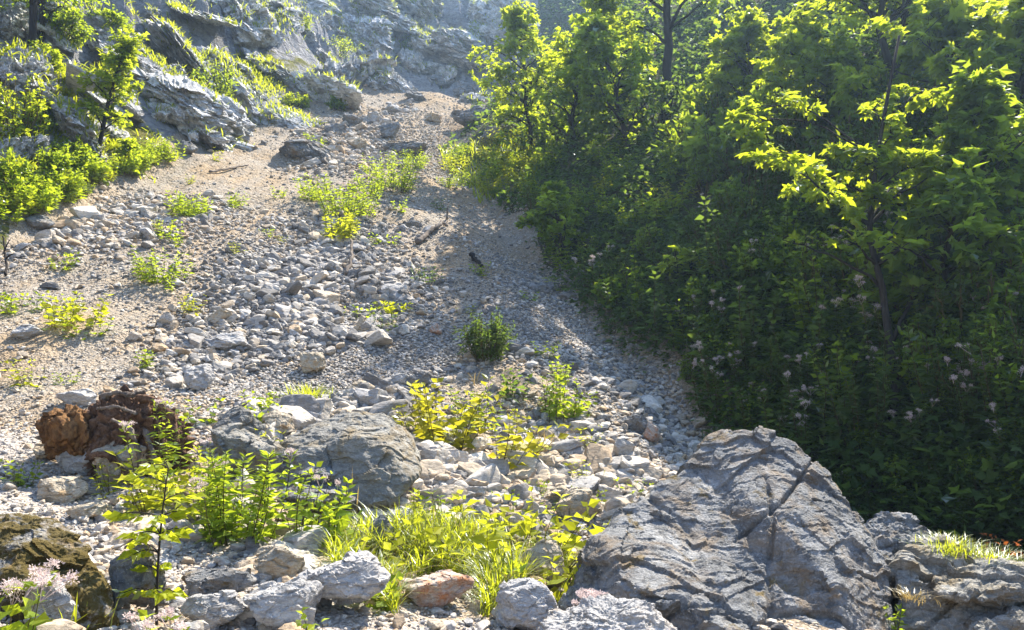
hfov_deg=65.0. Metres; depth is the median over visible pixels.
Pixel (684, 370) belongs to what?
bush
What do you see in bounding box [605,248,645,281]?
bush
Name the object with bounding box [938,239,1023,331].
bush
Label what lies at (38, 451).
rock
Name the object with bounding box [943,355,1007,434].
flowering plant
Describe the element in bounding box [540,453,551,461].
loose stone
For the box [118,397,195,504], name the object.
plant
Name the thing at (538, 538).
loose stone
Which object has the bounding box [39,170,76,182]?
herb clump
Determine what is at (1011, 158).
bush
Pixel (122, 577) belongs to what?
rock
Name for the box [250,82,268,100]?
rock outcrop
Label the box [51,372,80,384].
weed
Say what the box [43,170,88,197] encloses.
herb clump
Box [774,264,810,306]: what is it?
leafy plant
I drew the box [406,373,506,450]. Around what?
leafy plant
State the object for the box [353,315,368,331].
rock
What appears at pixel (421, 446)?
loose stone
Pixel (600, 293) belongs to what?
bush
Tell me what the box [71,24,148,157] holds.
young tree
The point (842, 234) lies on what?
flowering plant
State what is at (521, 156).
herb clump
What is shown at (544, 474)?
loose stone
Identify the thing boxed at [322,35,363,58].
bush
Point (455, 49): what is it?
rock outcrop
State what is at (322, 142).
weed
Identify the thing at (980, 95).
broadleaf tree
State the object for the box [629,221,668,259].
bush
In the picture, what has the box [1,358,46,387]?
weed
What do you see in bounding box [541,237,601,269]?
herb clump
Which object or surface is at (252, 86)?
rock outcrop
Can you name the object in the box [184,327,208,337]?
loose stone
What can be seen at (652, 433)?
rock
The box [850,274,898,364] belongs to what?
flowering plant
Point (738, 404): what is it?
leafy plant
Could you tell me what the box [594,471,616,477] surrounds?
loose stone
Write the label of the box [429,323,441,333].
rock
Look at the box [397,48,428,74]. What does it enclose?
rock outcrop
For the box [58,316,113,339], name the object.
weed
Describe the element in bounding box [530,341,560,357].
weed
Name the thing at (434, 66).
rock outcrop
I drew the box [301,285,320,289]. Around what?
loose stone
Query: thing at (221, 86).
bush
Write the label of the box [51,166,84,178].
herb clump
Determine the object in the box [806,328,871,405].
leafy plant
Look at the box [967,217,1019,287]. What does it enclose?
flowering plant
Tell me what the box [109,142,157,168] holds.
herb clump
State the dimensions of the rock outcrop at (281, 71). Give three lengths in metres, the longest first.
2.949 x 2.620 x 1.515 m
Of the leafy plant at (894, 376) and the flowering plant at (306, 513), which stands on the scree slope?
the flowering plant at (306, 513)
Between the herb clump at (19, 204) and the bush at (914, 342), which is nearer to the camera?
the bush at (914, 342)
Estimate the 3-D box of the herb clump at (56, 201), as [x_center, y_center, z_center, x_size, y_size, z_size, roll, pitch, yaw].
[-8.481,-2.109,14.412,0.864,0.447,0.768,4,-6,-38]
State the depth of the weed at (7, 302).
11.07 m
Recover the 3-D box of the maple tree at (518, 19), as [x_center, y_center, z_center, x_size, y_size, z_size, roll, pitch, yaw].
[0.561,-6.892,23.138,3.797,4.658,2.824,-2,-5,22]
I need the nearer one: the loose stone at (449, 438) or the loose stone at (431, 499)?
the loose stone at (431, 499)
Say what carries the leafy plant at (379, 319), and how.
on the scree slope
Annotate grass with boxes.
[0,0,537,206]
[295,492,578,616]
[304,510,589,609]
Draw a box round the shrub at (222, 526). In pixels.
[188,448,298,549]
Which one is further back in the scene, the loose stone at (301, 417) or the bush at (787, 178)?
the bush at (787, 178)
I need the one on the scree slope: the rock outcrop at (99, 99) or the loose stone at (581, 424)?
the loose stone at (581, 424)
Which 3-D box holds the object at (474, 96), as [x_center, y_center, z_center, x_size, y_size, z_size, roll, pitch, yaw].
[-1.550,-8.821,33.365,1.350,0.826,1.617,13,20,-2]
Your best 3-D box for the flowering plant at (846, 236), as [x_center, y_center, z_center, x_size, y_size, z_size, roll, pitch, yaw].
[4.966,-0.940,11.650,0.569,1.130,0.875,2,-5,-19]
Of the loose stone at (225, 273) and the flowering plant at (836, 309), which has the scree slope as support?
the loose stone at (225, 273)
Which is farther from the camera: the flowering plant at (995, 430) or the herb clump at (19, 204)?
the herb clump at (19, 204)
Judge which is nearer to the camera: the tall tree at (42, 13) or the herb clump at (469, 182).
the tall tree at (42, 13)
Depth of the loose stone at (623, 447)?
9.40 m
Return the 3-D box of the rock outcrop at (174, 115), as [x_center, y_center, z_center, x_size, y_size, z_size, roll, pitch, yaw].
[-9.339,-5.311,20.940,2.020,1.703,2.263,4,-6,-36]
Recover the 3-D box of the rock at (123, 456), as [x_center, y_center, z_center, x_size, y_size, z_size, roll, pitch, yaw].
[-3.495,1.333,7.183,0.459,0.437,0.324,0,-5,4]
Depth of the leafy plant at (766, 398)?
10.17 m
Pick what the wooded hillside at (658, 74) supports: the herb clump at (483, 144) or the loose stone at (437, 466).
the herb clump at (483, 144)
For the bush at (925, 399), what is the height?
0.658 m
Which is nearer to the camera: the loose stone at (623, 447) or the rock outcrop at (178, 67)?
the loose stone at (623, 447)
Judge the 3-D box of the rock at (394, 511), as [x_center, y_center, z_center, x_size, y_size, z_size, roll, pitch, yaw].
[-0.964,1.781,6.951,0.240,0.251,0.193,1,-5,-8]
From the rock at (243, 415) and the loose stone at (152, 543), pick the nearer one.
the loose stone at (152, 543)
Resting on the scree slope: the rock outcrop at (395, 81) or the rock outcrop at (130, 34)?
the rock outcrop at (395, 81)
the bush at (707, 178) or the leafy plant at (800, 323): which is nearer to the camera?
the leafy plant at (800, 323)
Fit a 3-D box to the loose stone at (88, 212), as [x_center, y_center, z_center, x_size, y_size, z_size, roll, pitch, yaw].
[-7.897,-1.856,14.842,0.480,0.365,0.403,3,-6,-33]
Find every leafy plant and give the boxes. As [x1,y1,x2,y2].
[40,290,112,329]
[104,445,216,520]
[117,477,155,510]
[127,245,195,283]
[145,468,220,520]
[164,190,212,216]
[225,189,248,207]
[272,484,369,547]
[293,172,343,200]
[295,607,328,629]
[322,208,360,240]
[362,150,424,191]
[372,312,397,330]
[375,300,412,313]
[385,149,432,168]
[391,401,463,434]
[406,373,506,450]
[409,487,424,518]
[410,265,444,283]
[411,489,465,522]
[429,196,451,210]
[436,412,570,469]
[479,112,496,124]
[491,487,543,506]
[498,368,535,403]
[539,355,582,423]
[575,232,597,260]
[604,281,641,323]
[613,477,653,495]
[617,161,636,188]
[626,253,670,311]
[627,270,684,343]
[655,286,695,346]
[659,275,707,333]
[687,310,763,392]
[690,195,746,268]
[706,326,738,373]
[718,370,764,426]
[719,280,787,367]
[732,380,789,436]
[736,395,780,430]
[756,225,787,255]
[756,376,816,435]
[760,197,804,243]
[767,295,832,370]
[772,255,843,338]
[773,369,810,408]
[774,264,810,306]
[790,277,842,341]
[796,385,830,427]
[803,134,850,202]
[806,216,830,237]
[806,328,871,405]
[812,321,852,368]
[818,354,897,452]
[820,162,860,225]
[825,289,866,334]
[870,330,931,402]
[874,205,897,239]
[882,266,951,345]
[883,603,907,629]
[890,128,925,183]
[891,175,940,238]
[901,322,983,415]
[937,319,983,367]
[975,533,991,553]
[978,369,1023,420]
[983,374,1023,424]
[991,535,1023,558]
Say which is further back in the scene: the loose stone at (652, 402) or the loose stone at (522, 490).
the loose stone at (652, 402)
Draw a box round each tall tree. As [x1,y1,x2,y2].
[0,0,116,48]
[23,0,91,44]
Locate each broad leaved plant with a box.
[323,530,406,570]
[353,523,464,570]
[353,571,403,611]
[401,486,609,577]
[471,547,580,602]
[496,559,527,587]
[519,516,575,552]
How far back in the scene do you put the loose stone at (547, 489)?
8.28 m
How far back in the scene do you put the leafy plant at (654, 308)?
12.93 m
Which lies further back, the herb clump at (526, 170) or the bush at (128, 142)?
the herb clump at (526, 170)
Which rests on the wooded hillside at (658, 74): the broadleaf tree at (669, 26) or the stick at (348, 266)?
the broadleaf tree at (669, 26)
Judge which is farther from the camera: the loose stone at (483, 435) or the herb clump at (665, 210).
the herb clump at (665, 210)
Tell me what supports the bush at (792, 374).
on the wooded hillside at (658, 74)
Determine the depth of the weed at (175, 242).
13.93 m
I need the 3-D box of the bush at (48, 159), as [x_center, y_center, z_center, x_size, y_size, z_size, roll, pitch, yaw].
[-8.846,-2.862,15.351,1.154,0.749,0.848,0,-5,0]
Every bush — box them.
[0,71,57,139]
[0,147,41,197]
[27,36,64,73]
[29,145,77,177]
[35,94,74,127]
[38,3,97,45]
[51,134,100,168]
[85,4,136,29]
[108,137,143,159]
[190,56,238,98]
[279,91,312,109]
[300,13,314,34]
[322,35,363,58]
[324,95,347,110]
[398,33,412,49]
[451,307,517,361]
[517,184,549,217]
[532,100,577,139]
[590,270,629,307]
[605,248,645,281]
[607,262,647,296]
[612,71,693,138]
[623,291,653,325]
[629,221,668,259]
[643,238,688,277]
[645,101,726,174]
[659,142,690,181]
[670,205,716,244]
[670,325,687,350]
[672,96,788,187]
[675,354,698,382]
[676,269,731,313]
[677,79,727,132]
[678,144,724,196]
[681,234,721,252]
[692,305,727,339]
[695,223,770,286]
[698,124,737,174]
[699,89,751,128]
[702,124,800,196]
[706,172,759,218]
[717,86,795,150]
[717,343,748,371]
[724,74,801,122]
[724,230,789,287]
[750,90,779,103]
[752,137,834,201]
[753,384,781,413]
[760,134,799,175]
[761,106,847,152]
[762,186,802,220]
[766,170,801,202]
[767,246,807,273]
[769,217,812,253]
[769,228,855,299]
[779,353,823,391]
[793,84,873,141]
[795,394,821,422]
[796,235,884,306]
[799,100,880,169]
[803,218,927,306]
[805,289,846,316]
[810,127,911,187]
[812,383,848,424]
[819,138,879,215]
[827,348,867,378]
[832,253,953,340]
[833,63,933,138]
[833,471,862,514]
[846,132,920,214]
[847,79,943,147]
[863,499,894,518]
[864,312,968,383]
[868,311,927,348]
[870,84,938,132]
[880,229,979,278]
[882,454,925,502]
[895,53,963,135]
[896,337,964,397]
[903,226,976,275]
[905,107,946,147]
[910,374,960,424]
[913,80,1008,168]
[913,148,1017,185]
[919,187,1022,251]
[926,336,1019,410]
[926,452,946,468]
[930,496,990,539]
[935,303,1022,362]
[935,461,979,493]
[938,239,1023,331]
[950,446,998,498]
[953,313,1023,393]
[955,188,1021,245]
[959,474,1016,513]
[960,507,992,541]
[964,297,1023,365]
[973,197,1023,269]
[974,438,1002,470]
[990,134,1021,171]
[993,126,1023,163]
[996,281,1023,316]
[1010,512,1023,540]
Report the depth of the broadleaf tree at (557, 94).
20.47 m
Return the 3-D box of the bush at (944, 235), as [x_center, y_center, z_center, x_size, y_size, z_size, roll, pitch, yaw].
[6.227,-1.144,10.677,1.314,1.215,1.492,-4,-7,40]
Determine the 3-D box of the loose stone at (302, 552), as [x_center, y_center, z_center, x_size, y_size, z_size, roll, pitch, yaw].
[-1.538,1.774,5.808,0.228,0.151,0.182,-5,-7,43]
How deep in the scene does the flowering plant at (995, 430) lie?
7.97 m
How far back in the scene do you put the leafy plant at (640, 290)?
13.77 m
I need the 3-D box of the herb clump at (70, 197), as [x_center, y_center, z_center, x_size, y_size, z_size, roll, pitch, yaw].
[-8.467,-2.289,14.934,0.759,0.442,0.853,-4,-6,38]
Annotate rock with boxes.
[10,324,43,338]
[23,572,79,623]
[24,214,54,229]
[32,441,47,458]
[37,474,87,503]
[55,451,92,475]
[56,388,96,406]
[65,502,111,518]
[91,441,148,485]
[108,544,167,609]
[176,140,197,153]
[180,590,247,629]
[181,568,253,595]
[183,363,215,390]
[204,309,231,323]
[204,331,248,349]
[211,422,289,480]
[212,406,265,434]
[243,576,323,629]
[253,544,304,578]
[262,410,296,435]
[277,483,355,513]
[279,139,335,158]
[294,465,337,485]
[298,550,390,604]
[299,352,325,372]
[312,135,328,142]
[324,123,346,131]
[342,112,363,124]
[346,380,374,389]
[350,137,369,148]
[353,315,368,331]
[360,514,397,546]
[363,111,382,122]
[378,122,399,137]
[382,141,427,156]
[385,103,401,112]
[387,506,413,522]
[391,373,408,385]
[402,569,473,608]
[403,372,433,386]
[404,89,425,100]
[404,220,422,226]
[424,113,440,122]
[427,74,455,88]
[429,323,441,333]
[449,80,477,96]
[451,109,463,115]
[453,105,491,126]
[479,124,519,145]
[491,577,557,629]
[496,77,522,92]
[504,93,528,106]
[520,539,564,587]
[528,282,553,292]
[543,485,568,503]
[554,487,602,520]
[557,291,575,298]
[622,412,649,433]
[643,421,661,442]
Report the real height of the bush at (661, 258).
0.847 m
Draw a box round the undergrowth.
[443,0,1023,560]
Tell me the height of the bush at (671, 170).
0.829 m
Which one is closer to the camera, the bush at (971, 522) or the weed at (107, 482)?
the weed at (107, 482)
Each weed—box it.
[0,291,27,314]
[0,458,43,487]
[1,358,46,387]
[25,291,78,313]
[47,258,61,268]
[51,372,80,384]
[55,247,81,270]
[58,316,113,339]
[91,460,132,499]
[132,349,155,367]
[153,219,183,240]
[161,398,224,428]
[162,275,175,289]
[169,234,183,246]
[179,294,206,315]
[180,299,195,313]
[189,459,239,492]
[212,147,224,161]
[227,242,247,253]
[240,389,279,409]
[245,403,281,423]
[254,428,285,442]
[262,227,275,236]
[270,186,287,197]
[308,136,326,144]
[344,302,379,318]
[359,164,372,171]
[367,232,401,245]
[390,196,409,212]
[468,261,490,275]
[507,408,530,423]
[519,290,538,302]
[524,480,549,493]
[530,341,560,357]
[538,397,577,418]
[543,276,564,290]
[550,362,573,383]
[554,389,597,416]
[564,460,604,476]
[571,485,607,501]
[572,425,603,445]
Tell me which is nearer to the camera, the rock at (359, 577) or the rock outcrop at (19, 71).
the rock at (359, 577)
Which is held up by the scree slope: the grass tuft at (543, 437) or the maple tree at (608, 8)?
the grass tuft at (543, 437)
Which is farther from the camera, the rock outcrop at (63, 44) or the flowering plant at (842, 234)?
the rock outcrop at (63, 44)
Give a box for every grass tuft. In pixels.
[6,591,120,629]
[276,381,346,398]
[522,428,553,445]
[878,583,944,606]
[896,531,1005,558]
[951,541,1023,564]
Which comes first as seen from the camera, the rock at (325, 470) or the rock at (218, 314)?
the rock at (325, 470)
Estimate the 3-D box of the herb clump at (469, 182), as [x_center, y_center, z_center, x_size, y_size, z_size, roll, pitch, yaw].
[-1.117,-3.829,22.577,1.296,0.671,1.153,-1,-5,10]
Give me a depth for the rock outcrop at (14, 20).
18.27 m
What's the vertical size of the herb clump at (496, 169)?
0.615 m
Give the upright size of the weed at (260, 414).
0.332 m
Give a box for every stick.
[2,236,14,275]
[209,164,248,172]
[344,239,353,274]
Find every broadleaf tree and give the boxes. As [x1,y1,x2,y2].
[513,180,592,264]
[527,37,609,150]
[553,13,672,151]
[592,0,748,123]
[684,36,760,124]
[782,38,878,139]
[835,0,911,76]
[855,158,1023,334]
[880,59,1023,238]
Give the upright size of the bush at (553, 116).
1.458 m
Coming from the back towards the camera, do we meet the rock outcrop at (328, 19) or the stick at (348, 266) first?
the rock outcrop at (328, 19)
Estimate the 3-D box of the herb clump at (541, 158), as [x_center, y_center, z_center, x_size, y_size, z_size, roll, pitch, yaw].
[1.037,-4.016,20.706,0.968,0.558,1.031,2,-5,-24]
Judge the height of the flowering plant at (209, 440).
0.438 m
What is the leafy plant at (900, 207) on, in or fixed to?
on the wooded hillside at (658, 74)
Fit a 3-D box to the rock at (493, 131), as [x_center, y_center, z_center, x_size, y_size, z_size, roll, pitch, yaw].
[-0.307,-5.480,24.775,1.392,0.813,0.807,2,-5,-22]
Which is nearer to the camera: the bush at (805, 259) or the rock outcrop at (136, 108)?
the bush at (805, 259)
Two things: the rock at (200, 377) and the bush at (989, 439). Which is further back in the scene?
the rock at (200, 377)
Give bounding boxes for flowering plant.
[0,558,79,629]
[122,606,190,629]
[192,436,224,476]
[254,461,352,538]
[313,176,383,218]
[346,169,385,197]
[446,381,504,433]
[559,230,582,255]
[571,242,613,297]
[571,588,607,605]
[671,294,696,332]
[682,338,724,410]
[694,341,753,420]
[698,193,722,229]
[708,285,747,343]
[727,341,758,390]
[731,234,775,287]
[743,382,766,424]
[775,389,816,450]
[780,370,835,446]
[783,338,824,397]
[805,225,848,273]
[807,187,841,231]
[819,283,859,347]
[828,209,867,268]
[829,197,862,235]
[849,341,877,398]
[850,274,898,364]
[861,191,894,234]
[867,345,909,406]
[873,209,904,238]
[888,393,939,459]
[925,348,962,404]
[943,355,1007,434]
[955,333,1023,433]
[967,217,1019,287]
[969,291,1022,336]
[986,402,1023,472]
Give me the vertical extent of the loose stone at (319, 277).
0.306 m
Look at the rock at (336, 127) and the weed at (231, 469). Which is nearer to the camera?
the weed at (231, 469)
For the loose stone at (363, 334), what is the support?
on the scree slope
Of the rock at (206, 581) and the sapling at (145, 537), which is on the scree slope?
the sapling at (145, 537)
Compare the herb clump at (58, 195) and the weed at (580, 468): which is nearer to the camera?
the weed at (580, 468)
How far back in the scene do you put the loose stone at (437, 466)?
7.99 m
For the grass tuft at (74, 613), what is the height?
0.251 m
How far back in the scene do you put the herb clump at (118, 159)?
17.21 m
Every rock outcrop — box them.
[0,0,28,41]
[0,45,56,101]
[0,122,22,137]
[0,134,50,161]
[3,101,29,122]
[27,46,52,65]
[29,80,107,158]
[37,22,57,34]
[45,1,74,16]
[49,33,81,53]
[66,62,115,92]
[84,10,145,52]
[84,91,118,112]
[86,37,100,51]
[96,119,129,140]
[97,43,163,75]
[99,104,125,114]
[106,123,130,137]
[109,25,136,42]
[112,95,145,123]
[115,88,143,115]
[127,66,260,151]
[137,92,196,130]
[142,12,214,84]
[144,7,167,19]
[168,5,239,26]
[169,64,186,76]
[192,45,246,83]
[203,77,267,124]
[208,0,283,53]
[225,56,254,81]
[241,47,260,58]
[244,53,292,85]
[246,80,260,89]
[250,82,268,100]
[263,102,318,128]
[264,0,304,32]
[287,71,362,108]
[296,0,341,15]
[302,28,316,43]
[314,50,396,85]
[315,48,335,65]
[320,10,367,58]
[320,19,330,31]
[339,13,357,22]
[346,6,367,18]
[347,14,394,60]
[348,0,420,34]
[366,70,417,92]
[396,26,437,55]
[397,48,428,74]
[400,0,443,20]
[414,15,426,26]
[422,60,442,74]
[424,26,431,32]
[430,27,499,73]
[430,64,457,81]
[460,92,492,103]
[466,0,491,24]
[466,22,488,45]
[479,0,541,44]
[505,51,525,65]
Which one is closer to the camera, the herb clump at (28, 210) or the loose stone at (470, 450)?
the loose stone at (470, 450)
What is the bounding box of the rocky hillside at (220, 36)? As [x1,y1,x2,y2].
[0,0,537,249]
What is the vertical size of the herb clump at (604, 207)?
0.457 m
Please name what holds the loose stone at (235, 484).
on the scree slope
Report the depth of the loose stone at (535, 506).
7.75 m
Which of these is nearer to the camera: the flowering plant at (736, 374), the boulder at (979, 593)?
the boulder at (979, 593)
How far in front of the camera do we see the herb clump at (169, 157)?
18.70 m
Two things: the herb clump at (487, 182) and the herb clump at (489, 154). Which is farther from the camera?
the herb clump at (489, 154)
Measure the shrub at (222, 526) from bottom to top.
0.788 m
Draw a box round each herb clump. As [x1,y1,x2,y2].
[0,177,46,207]
[0,180,60,212]
[0,187,43,216]
[0,200,27,223]
[2,188,43,213]
[4,200,27,214]
[15,184,65,208]
[19,170,62,188]
[21,174,64,199]
[22,174,61,196]
[34,163,89,192]
[37,175,80,204]
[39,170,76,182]
[40,171,90,200]
[40,173,79,194]
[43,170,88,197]
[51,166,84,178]
[70,151,112,184]
[70,153,113,181]
[70,162,107,181]
[76,177,95,194]
[79,155,111,176]
[101,159,124,175]
[104,153,133,168]
[104,171,117,180]
[108,153,139,174]
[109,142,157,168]
[112,150,153,175]
[118,151,150,170]
[140,137,177,161]
[142,138,181,161]
[142,145,160,160]
[147,142,168,157]
[149,150,166,164]
[150,136,186,159]
[436,175,463,187]
[438,150,475,171]
[441,144,471,162]
[448,165,487,186]
[457,143,471,153]
[474,175,506,192]
[477,144,499,159]
[478,134,496,147]
[483,145,510,160]
[484,152,520,177]
[485,125,521,143]
[486,148,512,164]
[493,148,529,167]
[499,161,520,174]
[500,163,535,184]
[510,159,540,179]
[511,148,543,167]
[513,173,532,187]
[517,150,549,169]
[517,175,540,197]
[520,121,544,134]
[534,147,562,171]
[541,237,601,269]
[557,186,601,210]
[565,117,597,140]
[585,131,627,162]
[591,171,621,192]
[594,191,632,216]
[598,149,655,180]
[615,207,644,229]
[632,187,689,222]
[645,174,703,205]
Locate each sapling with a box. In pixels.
[102,457,208,624]
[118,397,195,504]
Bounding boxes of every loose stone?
[69,206,99,218]
[101,525,120,534]
[104,530,132,544]
[112,543,123,549]
[117,609,129,623]
[128,515,152,531]
[133,531,158,541]
[134,540,157,549]
[146,522,165,530]
[152,506,173,513]
[165,375,183,388]
[168,519,190,531]
[180,488,212,502]
[180,531,204,543]
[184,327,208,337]
[187,333,204,348]
[221,268,230,277]
[224,482,240,495]
[224,497,248,511]
[231,597,253,621]
[234,469,254,495]
[240,398,251,405]
[243,564,256,571]
[245,532,267,550]
[245,543,258,553]
[247,398,266,411]
[255,288,277,297]
[258,430,270,439]
[266,421,283,442]
[267,405,315,430]
[270,540,301,552]
[271,522,298,535]
[274,303,293,317]
[276,577,294,583]
[279,280,302,295]
[280,394,321,412]
[282,525,330,549]
[296,551,310,554]
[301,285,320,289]
[302,554,314,571]
[303,317,318,326]
[306,544,320,554]
[307,411,318,417]
[311,270,328,283]
[312,289,339,302]
[314,559,322,567]
[316,397,332,418]
[317,556,331,562]
[319,598,332,606]
[332,396,355,406]
[345,333,360,341]
[346,243,363,251]
[352,406,371,411]
[353,332,366,337]
[354,388,391,405]
[361,316,377,328]
[364,372,387,385]
[366,328,392,345]
[368,388,388,404]
[368,399,408,415]
[378,377,395,386]
[391,383,403,387]
[410,478,423,489]
[416,442,430,449]
[417,488,442,497]
[419,449,450,463]
[419,459,444,478]
[420,497,436,506]
[422,440,433,445]
[426,467,436,478]
[429,445,440,448]
[433,441,455,448]
[436,485,468,503]
[439,505,455,523]
[441,449,459,459]
[443,463,454,471]
[446,431,461,443]
[446,455,454,464]
[447,404,455,411]
[453,480,468,486]
[458,462,483,476]
[459,451,468,461]
[462,447,480,453]
[462,497,476,507]
[464,486,486,496]
[465,463,500,482]
[465,499,484,508]
[466,491,475,497]
[468,456,477,461]
[469,451,487,460]
[469,480,479,485]
[470,437,490,450]
[470,478,488,486]
[471,433,491,443]
[473,459,485,465]
[474,451,495,458]
[474,505,489,517]
[483,459,511,475]
[486,483,502,490]
[487,490,503,502]
[487,493,510,503]
[500,474,512,484]
[502,482,529,490]
[503,450,548,468]
[505,440,527,444]
[506,472,516,479]
[507,527,523,542]
[508,483,529,499]
[511,467,536,481]
[511,512,538,522]
[524,478,542,487]
[524,498,538,511]
[527,492,538,498]
[528,485,540,495]
[529,498,551,508]
[529,575,545,584]
[532,453,543,474]
[533,469,550,480]
[534,437,554,445]
[536,500,546,505]
[536,536,561,544]
[538,427,559,441]
[539,506,546,513]
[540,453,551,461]
[540,485,555,493]
[541,480,551,487]
[544,455,555,466]
[548,439,582,451]
[548,474,566,483]
[554,457,563,466]
[557,469,570,476]
[560,458,580,468]
[569,420,594,427]
[569,476,600,493]
[571,455,586,470]
[584,443,611,474]
[591,378,610,387]
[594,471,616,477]
[597,484,623,497]
[598,507,619,520]
[599,496,611,501]
[600,476,615,487]
[604,497,630,511]
[609,456,620,468]
[612,485,625,492]
[613,438,634,455]
[618,379,637,392]
[618,477,631,484]
[619,455,650,469]
[619,468,634,472]
[623,455,632,460]
[641,395,662,412]
[642,465,663,479]
[692,417,706,427]
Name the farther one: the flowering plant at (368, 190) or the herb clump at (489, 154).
the herb clump at (489, 154)
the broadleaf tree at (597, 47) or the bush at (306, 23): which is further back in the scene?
the bush at (306, 23)
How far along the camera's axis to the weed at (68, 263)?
12.73 m
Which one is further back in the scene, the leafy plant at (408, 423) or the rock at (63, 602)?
the leafy plant at (408, 423)
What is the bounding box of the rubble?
[0,73,963,629]
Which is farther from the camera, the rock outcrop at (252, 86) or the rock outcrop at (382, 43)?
the rock outcrop at (382, 43)
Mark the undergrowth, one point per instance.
(983, 474)
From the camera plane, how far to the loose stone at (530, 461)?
8.73 m
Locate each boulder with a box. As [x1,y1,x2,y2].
[0,513,120,629]
[276,411,421,510]
[537,593,677,629]
[557,426,897,629]
[863,511,931,587]
[888,535,1023,629]
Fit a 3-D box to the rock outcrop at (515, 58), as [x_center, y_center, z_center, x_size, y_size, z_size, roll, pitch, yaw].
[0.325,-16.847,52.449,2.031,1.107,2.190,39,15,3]
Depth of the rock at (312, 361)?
10.50 m
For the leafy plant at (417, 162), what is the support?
on the scree slope
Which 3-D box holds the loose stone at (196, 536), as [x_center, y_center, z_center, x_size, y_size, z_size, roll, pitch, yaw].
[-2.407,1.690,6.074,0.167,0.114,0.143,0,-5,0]
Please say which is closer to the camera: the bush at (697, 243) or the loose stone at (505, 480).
the loose stone at (505, 480)
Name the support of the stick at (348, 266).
on the scree slope
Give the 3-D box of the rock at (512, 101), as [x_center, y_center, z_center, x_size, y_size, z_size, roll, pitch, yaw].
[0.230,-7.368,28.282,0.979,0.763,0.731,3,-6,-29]
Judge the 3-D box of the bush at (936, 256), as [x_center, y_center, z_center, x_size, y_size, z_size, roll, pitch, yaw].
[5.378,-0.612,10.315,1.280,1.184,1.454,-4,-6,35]
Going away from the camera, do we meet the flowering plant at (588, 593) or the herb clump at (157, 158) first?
the flowering plant at (588, 593)
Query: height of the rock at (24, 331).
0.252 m
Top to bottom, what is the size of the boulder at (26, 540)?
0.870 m
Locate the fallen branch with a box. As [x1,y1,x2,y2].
[415,204,448,244]
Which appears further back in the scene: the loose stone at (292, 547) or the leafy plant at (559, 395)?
the leafy plant at (559, 395)
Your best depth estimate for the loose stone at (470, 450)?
9.06 m
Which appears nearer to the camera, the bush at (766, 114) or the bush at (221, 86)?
the bush at (766, 114)
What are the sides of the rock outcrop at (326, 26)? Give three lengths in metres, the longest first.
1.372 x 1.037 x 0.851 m
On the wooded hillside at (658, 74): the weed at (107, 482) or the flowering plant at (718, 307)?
the flowering plant at (718, 307)
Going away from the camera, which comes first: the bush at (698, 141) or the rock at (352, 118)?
the bush at (698, 141)
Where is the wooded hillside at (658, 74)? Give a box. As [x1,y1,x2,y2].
[462,0,1023,560]
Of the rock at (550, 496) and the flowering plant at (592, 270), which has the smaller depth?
the rock at (550, 496)
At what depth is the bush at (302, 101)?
28.10 m
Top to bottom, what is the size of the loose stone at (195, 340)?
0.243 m
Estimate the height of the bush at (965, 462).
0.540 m
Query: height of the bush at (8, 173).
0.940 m
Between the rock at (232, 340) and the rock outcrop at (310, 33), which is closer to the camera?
the rock at (232, 340)
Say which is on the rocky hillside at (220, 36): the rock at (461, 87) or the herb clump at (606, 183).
the rock at (461, 87)
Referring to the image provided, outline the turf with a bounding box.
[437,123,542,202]
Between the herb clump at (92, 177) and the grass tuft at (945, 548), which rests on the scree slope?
the herb clump at (92, 177)
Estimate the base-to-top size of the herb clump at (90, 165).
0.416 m
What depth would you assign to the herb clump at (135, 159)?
17.61 m
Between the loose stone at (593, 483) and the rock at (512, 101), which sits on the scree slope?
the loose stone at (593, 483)
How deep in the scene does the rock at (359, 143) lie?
24.55 m
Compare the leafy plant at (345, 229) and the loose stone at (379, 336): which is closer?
the loose stone at (379, 336)
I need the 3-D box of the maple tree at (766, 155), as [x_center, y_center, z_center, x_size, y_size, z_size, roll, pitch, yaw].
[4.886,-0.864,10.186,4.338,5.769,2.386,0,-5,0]
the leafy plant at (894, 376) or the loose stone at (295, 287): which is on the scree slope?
the loose stone at (295, 287)
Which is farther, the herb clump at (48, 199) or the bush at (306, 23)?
the bush at (306, 23)
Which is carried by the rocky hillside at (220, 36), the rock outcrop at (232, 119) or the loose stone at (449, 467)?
the rock outcrop at (232, 119)
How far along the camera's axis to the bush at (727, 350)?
11.42 m
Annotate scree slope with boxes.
[0,85,829,629]
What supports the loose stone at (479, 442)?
on the scree slope
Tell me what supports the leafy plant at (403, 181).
on the scree slope
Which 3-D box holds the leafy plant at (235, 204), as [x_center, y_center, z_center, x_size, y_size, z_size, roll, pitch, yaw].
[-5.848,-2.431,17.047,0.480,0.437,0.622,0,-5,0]
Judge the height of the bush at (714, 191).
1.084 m
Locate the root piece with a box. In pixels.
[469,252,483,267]
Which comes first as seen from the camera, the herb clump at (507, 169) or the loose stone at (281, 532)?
the loose stone at (281, 532)
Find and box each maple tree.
[466,0,581,146]
[544,0,660,138]
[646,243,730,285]
[702,6,792,109]
[725,35,1023,456]
[750,0,876,140]
[792,0,914,78]
[824,0,1023,120]
[922,0,1023,147]
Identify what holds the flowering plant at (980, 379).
on the wooded hillside at (658, 74)
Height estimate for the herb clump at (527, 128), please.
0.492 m
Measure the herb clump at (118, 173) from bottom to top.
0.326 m
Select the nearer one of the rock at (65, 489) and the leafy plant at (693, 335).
the rock at (65, 489)
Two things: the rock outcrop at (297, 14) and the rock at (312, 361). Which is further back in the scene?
the rock outcrop at (297, 14)

